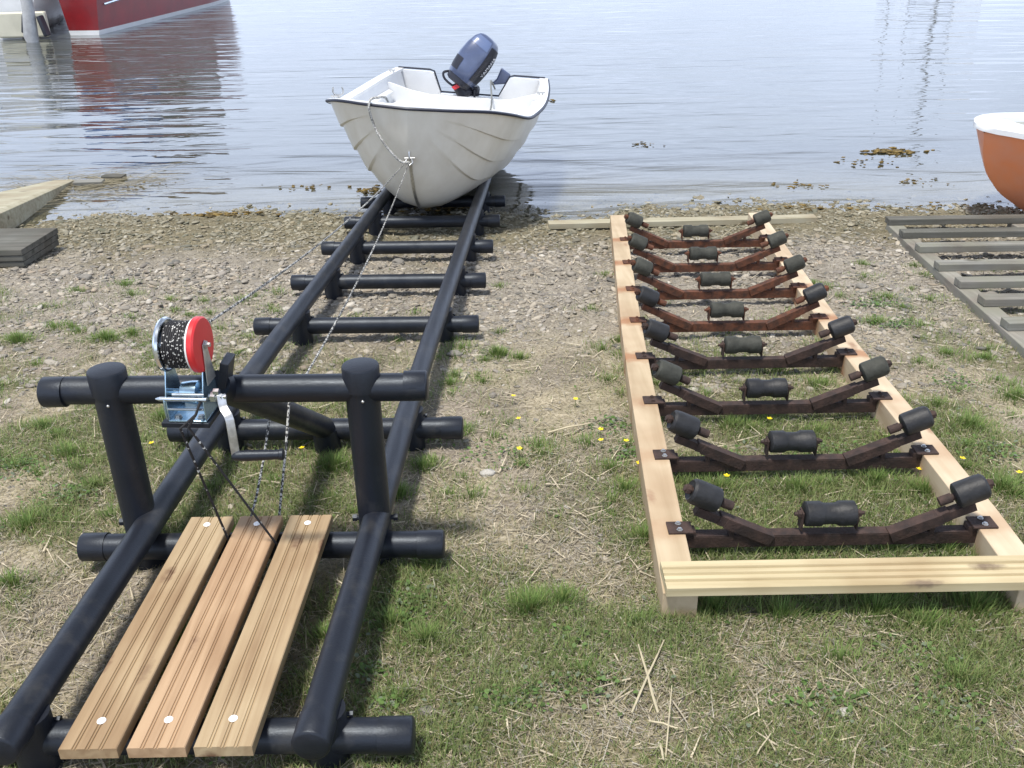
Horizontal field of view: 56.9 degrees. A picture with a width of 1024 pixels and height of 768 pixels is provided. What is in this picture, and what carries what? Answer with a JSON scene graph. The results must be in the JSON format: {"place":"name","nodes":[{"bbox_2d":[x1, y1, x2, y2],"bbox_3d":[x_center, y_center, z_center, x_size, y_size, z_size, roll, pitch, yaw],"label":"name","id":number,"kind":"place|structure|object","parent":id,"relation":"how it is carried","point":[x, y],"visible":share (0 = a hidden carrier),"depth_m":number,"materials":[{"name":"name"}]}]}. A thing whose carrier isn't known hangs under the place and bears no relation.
{"place":"outdoors","nodes":[
{"label":"outdoors","id":0,"kind":"place"},
{"bbox_2d":[0,0,1023,183],"bbox_3d":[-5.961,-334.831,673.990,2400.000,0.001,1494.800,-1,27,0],"label":"water","id":1,"kind":"structure","parent":0,"point":[235,89],"depth_m":11.68,"materials":[{"name":"liquid"}]},
{"bbox_2d":[0,0,64,38],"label":"white motorboat","id":2,"kind":"object","parent":1,"relation":"on","point":[51,11],"visible":0.49,"depth_m":16.61,"materials":[{"name":"plastic"}]},
{"bbox_2d":[20,0,50,42],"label":"outboard motor","id":3,"kind":"object","parent":2,"relation":"attached to","point":[29,29],"visible":0.91,"depth_m":16.16,"materials":[{"name":"plastic"}]},
{"bbox_2d":[0,159,226,211],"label":"floating reeds","id":4,"kind":"object","parent":1,"relation":"on","point":[113,180],"visible":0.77,"depth_m":7.50,"materials":[{"name":"plant"}]},
{"bbox_2d":[73,179,104,185],"bbox_3d":[-3.354,-1.597,7.500,0.220,0.034,0.100,-4,27,-6],"label":"driftwood","id":5,"kind":"object","parent":4,"relation":"on","point":[95,182],"visible":0.9,"depth_m":7.47,"materials":[{"name":"grey wood"}]},
{"bbox_2d":[101,173,126,179],"bbox_3d":[-3.221,-1.676,7.652,0.170,0.033,0.100,0,27,3],"label":"driftwood","id":6,"kind":"object","parent":1,"relation":"on","point":[111,176],"visible":0.77,"depth_m":7.63,"materials":[{"name":"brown wood"}]},
{"bbox_2d":[59,0,227,34],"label":"red motorboat","id":7,"kind":"object","parent":1,"relation":"on","point":[91,17],"visible":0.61,"depth_m":17.67,"materials":[{"name":"paint"}]},
{"bbox_2d":[279,184,331,189],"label":"seaweed","id":8,"kind":"object","parent":1,"relation":"on","point":[311,187],"visible":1,"depth_m":7.31,"materials":[{"name":"brown plant"}]},
{"bbox_2d":[348,184,380,192],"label":"seaweed","id":9,"kind":"object","parent":1,"relation":"on","point":[372,189],"visible":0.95,"depth_m":7.19,"materials":[{"name":"brown plant"}]},
{"bbox_2d":[632,141,664,146],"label":"seaweed","id":10,"kind":"object","parent":1,"relation":"on","point":[642,144],"visible":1,"depth_m":8.44,"materials":[{"name":"plant"}]},
{"bbox_2d":[771,179,828,189],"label":"seaweed","id":11,"kind":"object","parent":1,"relation":"on","point":[773,183],"visible":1,"depth_m":7.11,"materials":[{"name":"brown plant"}]},
{"bbox_2d":[835,156,897,167],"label":"seaweed","id":12,"kind":"object","parent":1,"relation":"on","point":[881,162],"visible":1,"depth_m":7.73,"materials":[{"name":"brown plant"}]},
{"bbox_2d":[860,147,934,154],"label":"seaweed","id":13,"kind":"object","parent":1,"relation":"on","point":[894,151],"visible":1,"depth_m":8.03,"materials":[{"name":"brown plant"}]},
{"bbox_2d":[899,178,948,185],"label":"seaweed","id":14,"kind":"object","parent":1,"relation":"on","point":[907,179],"visible":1,"depth_m":7.18,"materials":[{"name":"brown plant"}]},
{"bbox_2d":[0,167,1023,767],"bbox_3d":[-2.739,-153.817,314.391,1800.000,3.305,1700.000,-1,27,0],"label":"ground","id":15,"kind":"structure","parent":0,"point":[886,185],"depth_m":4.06,"materials":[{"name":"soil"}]},
{"bbox_2d":[0,228,58,266],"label":"board stack","id":16,"kind":"object","parent":15,"relation":"on","point":[21,247],"visible":1,"depth_m":5.65,"materials":[{"name":"grey wood"}]},
{"bbox_2d":[0,179,75,227],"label":"boat ramp","id":17,"kind":"object","parent":15,"relation":"on","point":[20,206],"visible":0.75,"depth_m":6.86,"materials":[{"name":"beige concrete"}]},
{"bbox_2d":[77,274,91,278],"bbox_3d":[-2.396,-0.598,5.303,0.084,0.040,0.057,-1,27,0],"label":"stone","id":18,"kind":"object","parent":15,"relation":"on","point":[82,276],"visible":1,"depth_m":5.29,"materials":[{"name":"grey stone"}]},
{"bbox_2d":[147,211,281,217],"bbox_3d":[-2.092,-1.196,6.649,0.963,0.048,0.142,-1,27,0],"label":"seaweed","id":19,"kind":"object","parent":15,"relation":"on","point":[215,214],"visible":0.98,"depth_m":6.64,"materials":[{"name":"brown plant"}]},
{"bbox_2d":[0,177,504,767],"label":"boat slipway","id":20,"kind":"structure","parent":15,"relation":"on","point":[326,729],"depth_m":2.46,"materials":[{"name":"black plastic"}]},
{"bbox_2d":[152,316,284,460],"bbox_3d":[-0.721,0.005,2.363,0.309,0.358,0.145,3,27,8],"label":"hand winch","id":21,"kind":"object","parent":20,"relation":"attached to","point":[184,344],"visible":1,"depth_m":2.33,"materials":[{"name":"red metal"}]},
{"bbox_2d":[179,402,277,545],"bbox_3d":[-0.730,0.257,2.476,0.184,0.515,0.116,-1,27,0],"label":"lashing cord","id":22,"kind":"object","parent":21,"relation":"hanging from","point":[191,419],"visible":0.91,"depth_m":2.43,"materials":[{"name":"black fabric"}]},
{"bbox_2d":[209,162,404,322],"bbox_3d":[-0.720,-0.733,4.032,0.007,0.424,3.536,0,27,3],"label":"winch rope","id":23,"kind":"object","parent":21,"relation":"attached to","point":[271,279],"visible":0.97,"depth_m":3.28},
{"bbox_2d":[250,420,270,516],"bbox_3d":[-0.734,0.230,2.786,0.010,0.246,0.259,4,27,9],"label":"loose cord","id":24,"kind":"object","parent":20,"relation":"hanging from","point":[261,469],"visible":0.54,"depth_m":2.77,"materials":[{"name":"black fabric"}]},
{"bbox_2d":[325,66,549,208],"bbox_3d":[-0.476,-1.769,6.787,1.415,0.910,2.477,2,27,6],"label":"dinghy","id":25,"kind":"object","parent":20,"relation":"on","point":[450,147],"visible":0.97,"depth_m":5.91,"materials":[{"name":"plastic"}]},
{"bbox_2d":[278,163,408,515],"bbox_3d":[-0.635,-0.513,4.194,0.034,0.290,3.439,0,27,1],"label":"bow rope","id":26,"kind":"object","parent":25,"relation":"attached to","point":[288,412],"visible":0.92,"depth_m":3.17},
{"bbox_2d":[368,96,408,163],"bbox_3d":[-0.734,-1.541,5.701,0.226,0.387,0.222,-1,27,0],"label":"painter rope","id":27,"kind":"object","parent":25,"relation":"attached to","point":[377,132],"visible":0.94,"depth_m":5.63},
{"bbox_2d":[442,33,509,97],"bbox_3d":[-0.338,-2.433,7.846,0.502,0.919,0.518,-25,35,-39],"label":"outboard motor","id":28,"kind":"object","parent":25,"relation":"attached to","point":[473,62],"visible":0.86,"depth_m":7.57,"materials":[{"name":"blue paint"}]},
{"bbox_2d":[489,80,495,109],"bbox_3d":[-0.167,-2.172,7.358,0.033,0.294,1.041,0,27,2],"label":"fuel hose","id":29,"kind":"object","parent":25,"relation":"attached to","point":[491,83],"visible":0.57,"depth_m":7.41,"materials":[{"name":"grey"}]},
{"bbox_2d":[392,258,403,264],"bbox_3d":[-0.664,-0.712,5.505,0.074,0.039,0.059,-1,27,0],"label":"stone","id":30,"kind":"object","parent":15,"relation":"on","point":[396,261],"visible":1,"depth_m":5.49,"materials":[{"name":"grey stone"}]},
{"bbox_2d":[418,705,435,716],"bbox_3d":[-0.197,0.758,2.190,0.044,0.020,0.028,-1,27,0],"label":"stone","id":31,"kind":"object","parent":15,"relation":"on","point":[423,711],"visible":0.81,"depth_m":2.18,"materials":[{"name":"grey stone"}]},
{"bbox_2d":[446,350,462,356],"bbox_3d":[-0.251,-0.132,4.138,0.078,0.034,0.054,-1,27,0],"label":"stone","id":32,"kind":"object","parent":15,"relation":"on","point":[451,353],"visible":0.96,"depth_m":4.12,"materials":[{"name":"grey stone"}]},
{"bbox_2d":[398,207,521,215],"bbox_3d":[-0.362,-1.272,6.756,0.874,0.031,0.390,-1,27,0],"label":"seaweed","id":33,"kind":"object","parent":15,"relation":"on","point":[428,209],"visible":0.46,"depth_m":6.70,"materials":[{"name":"brown plant"}]},
{"bbox_2d":[458,743,474,753],"bbox_3d":[-0.100,0.807,2.093,0.037,0.019,0.024,-1,27,0],"label":"stone","id":34,"kind":"object","parent":15,"relation":"on","point":[466,747],"visible":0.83,"depth_m":2.09,"materials":[{"name":"grey stone"}]},
{"bbox_2d":[471,265,481,270],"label":"stone","id":35,"kind":"object","parent":15,"relation":"on","point":[477,267],"visible":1,"depth_m":5.34,"materials":[{"name":"grey stone"}]},
{"bbox_2d":[479,469,495,476],"bbox_3d":[-0.081,0.297,3.158,0.057,0.027,0.039,-1,27,0],"label":"stone","id":36,"kind":"object","parent":15,"relation":"on","point":[489,472],"visible":1,"depth_m":3.15,"materials":[{"name":"white stone"}]},
{"bbox_2d":[0,215,1023,767],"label":"grass","id":37,"kind":"structure","parent":15,"relation":"on","point":[978,605],"depth_m":2.52,"materials":[{"name":"green plant"}]},
{"bbox_2d":[0,208,1023,767],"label":"dry thatch","id":38,"kind":"object","parent":15,"relation":"on","point":[594,714],"visible":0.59,"depth_m":2.47,"materials":[{"name":"plant"}]},
{"bbox_2d":[631,640,664,712],"bbox_3d":[0.327,0.696,2.266,0.005,0.012,0.256,11,29,22],"label":"reed stalk","id":39,"kind":"object","parent":38,"relation":"on","point":[640,692],"visible":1,"depth_m":2.24,"materials":[{"name":"beige plant"}]},
{"bbox_2d":[638,644,658,713],"bbox_3d":[0.324,0.701,2.260,0.007,0.014,0.220,-3,27,-4],"label":"reed stalk","id":40,"kind":"object","parent":38,"relation":"on","point":[651,691],"visible":1,"depth_m":2.23,"materials":[{"name":"beige plant"}]},
{"bbox_2d":[659,743,663,759],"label":"reed stalk","id":41,"kind":"object","parent":38,"relation":"on","point":[661,749],"visible":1,"depth_m":2.05,"materials":[{"name":"beige plant"}]},
{"bbox_2d":[0,294,1023,767],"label":"weeds","id":42,"kind":"object","parent":15,"relation":"on","point":[578,638],"visible":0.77,"depth_m":2.34,"materials":[{"name":"green plant"}]},
{"bbox_2d":[542,305,552,308],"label":"stone","id":43,"kind":"object","parent":15,"relation":"on","point":[547,306],"visible":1,"depth_m":4.71,"materials":[{"name":"grey stone"}]},
{"bbox_2d":[547,422,590,433],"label":"reed stalk","id":44,"kind":"object","parent":15,"relation":"on","point":[555,430],"visible":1,"depth_m":3.42,"materials":[{"name":"beige plant"}]},
{"bbox_2d":[599,311,609,315],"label":"stone","id":45,"kind":"object","parent":15,"relation":"on","point":[603,313],"visible":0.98,"depth_m":4.60,"materials":[{"name":"grey stone"}]},
{"bbox_2d":[649,720,677,728],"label":"reed stalk","id":46,"kind":"object","parent":15,"relation":"on","point":[658,722],"visible":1,"depth_m":2.12,"materials":[{"name":"beige plant"}]},
{"bbox_2d":[665,685,671,758],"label":"reed stalk","id":47,"kind":"object","parent":15,"relation":"on","point":[668,724],"visible":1,"depth_m":2.11,"materials":[{"name":"beige plant"}]},
{"bbox_2d":[548,214,816,228],"bbox_3d":[1.116,-1.065,6.208,1.760,0.036,0.085,-2,27,-1],"label":"plank","id":48,"kind":"object","parent":15,"relation":"on","point":[669,221],"visible":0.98,"depth_m":6.18,"materials":[{"name":"brown wood"}]},
{"bbox_2d":[756,733,770,753],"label":"reed stalk","id":49,"kind":"object","parent":15,"relation":"on","point":[763,744],"visible":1,"depth_m":2.06,"materials":[{"name":"beige plant"}]},
{"bbox_2d":[757,204,859,212],"bbox_3d":[2.041,-1.220,6.562,0.705,0.037,0.219,-1,27,0],"label":"seaweed","id":50,"kind":"object","parent":15,"relation":"on","point":[820,208],"visible":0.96,"depth_m":6.54,"materials":[{"name":"brown plant"}]},
{"bbox_2d":[610,210,1023,619],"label":"roller slip","id":51,"kind":"object","parent":15,"relation":"on","point":[683,582],"visible":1,"depth_m":3.06,"materials":[{"name":"brown wood"}]},
{"bbox_2d":[838,707,854,717],"bbox_3d":[0.766,0.754,2.171,0.037,0.018,0.031,-13,29,-22],"label":"stone","id":52,"kind":"object","parent":15,"relation":"on","point":[845,708],"visible":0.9,"depth_m":2.17,"materials":[{"name":"white stone"}]},
{"bbox_2d":[824,657,882,702],"bbox_3d":[0.809,0.701,2.244,0.003,0.011,0.183,-14,29,-25],"label":"reed stalk","id":53,"kind":"object","parent":15,"relation":"on","point":[853,678],"visible":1,"depth_m":2.24,"materials":[{"name":"beige plant"}]},
{"bbox_2d":[855,283,868,288],"bbox_3d":[1.812,-0.503,4.895,0.064,0.036,0.053,-17,31,-29],"label":"stone","id":54,"kind":"object","parent":15,"relation":"on","point":[860,285],"visible":1,"depth_m":4.88,"materials":[{"name":"grey stone"}]},
{"bbox_2d":[872,710,915,738],"bbox_3d":[0.855,0.761,2.118,0.002,0.015,0.113,-16,30,-28],"label":"reed stalk","id":55,"kind":"object","parent":15,"relation":"on","point":[892,721],"visible":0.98,"depth_m":2.12,"materials":[{"name":"beige plant"}]},
{"bbox_2d":[859,202,989,208],"bbox_3d":[2.858,-1.239,6.581,0.907,0.026,0.182,-1,27,0],"label":"seaweed","id":56,"kind":"object","parent":15,"relation":"on","point":[922,205],"visible":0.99,"depth_m":6.57,"materials":[{"name":"brown plant"}]},
{"bbox_2d":[885,214,1023,358],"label":"wooden slip","id":57,"kind":"object","parent":15,"relation":"on","point":[985,307],"visible":0.96,"depth_m":5.09,"materials":[{"name":"grey wood"}]},
{"bbox_2d":[981,290,997,293],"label":"stone","id":58,"kind":"object","parent":15,"relation":"on","point":[988,292],"visible":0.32,"depth_m":4.75,"materials":[{"name":"grey stone"}]},
{"bbox_2d":[973,112,1023,210],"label":"orange boat","id":59,"kind":"object","parent":15,"relation":"on","point":[1001,139],"visible":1,"depth_m":5.94,"materials":[{"name":"orange plastic"}]}
]}

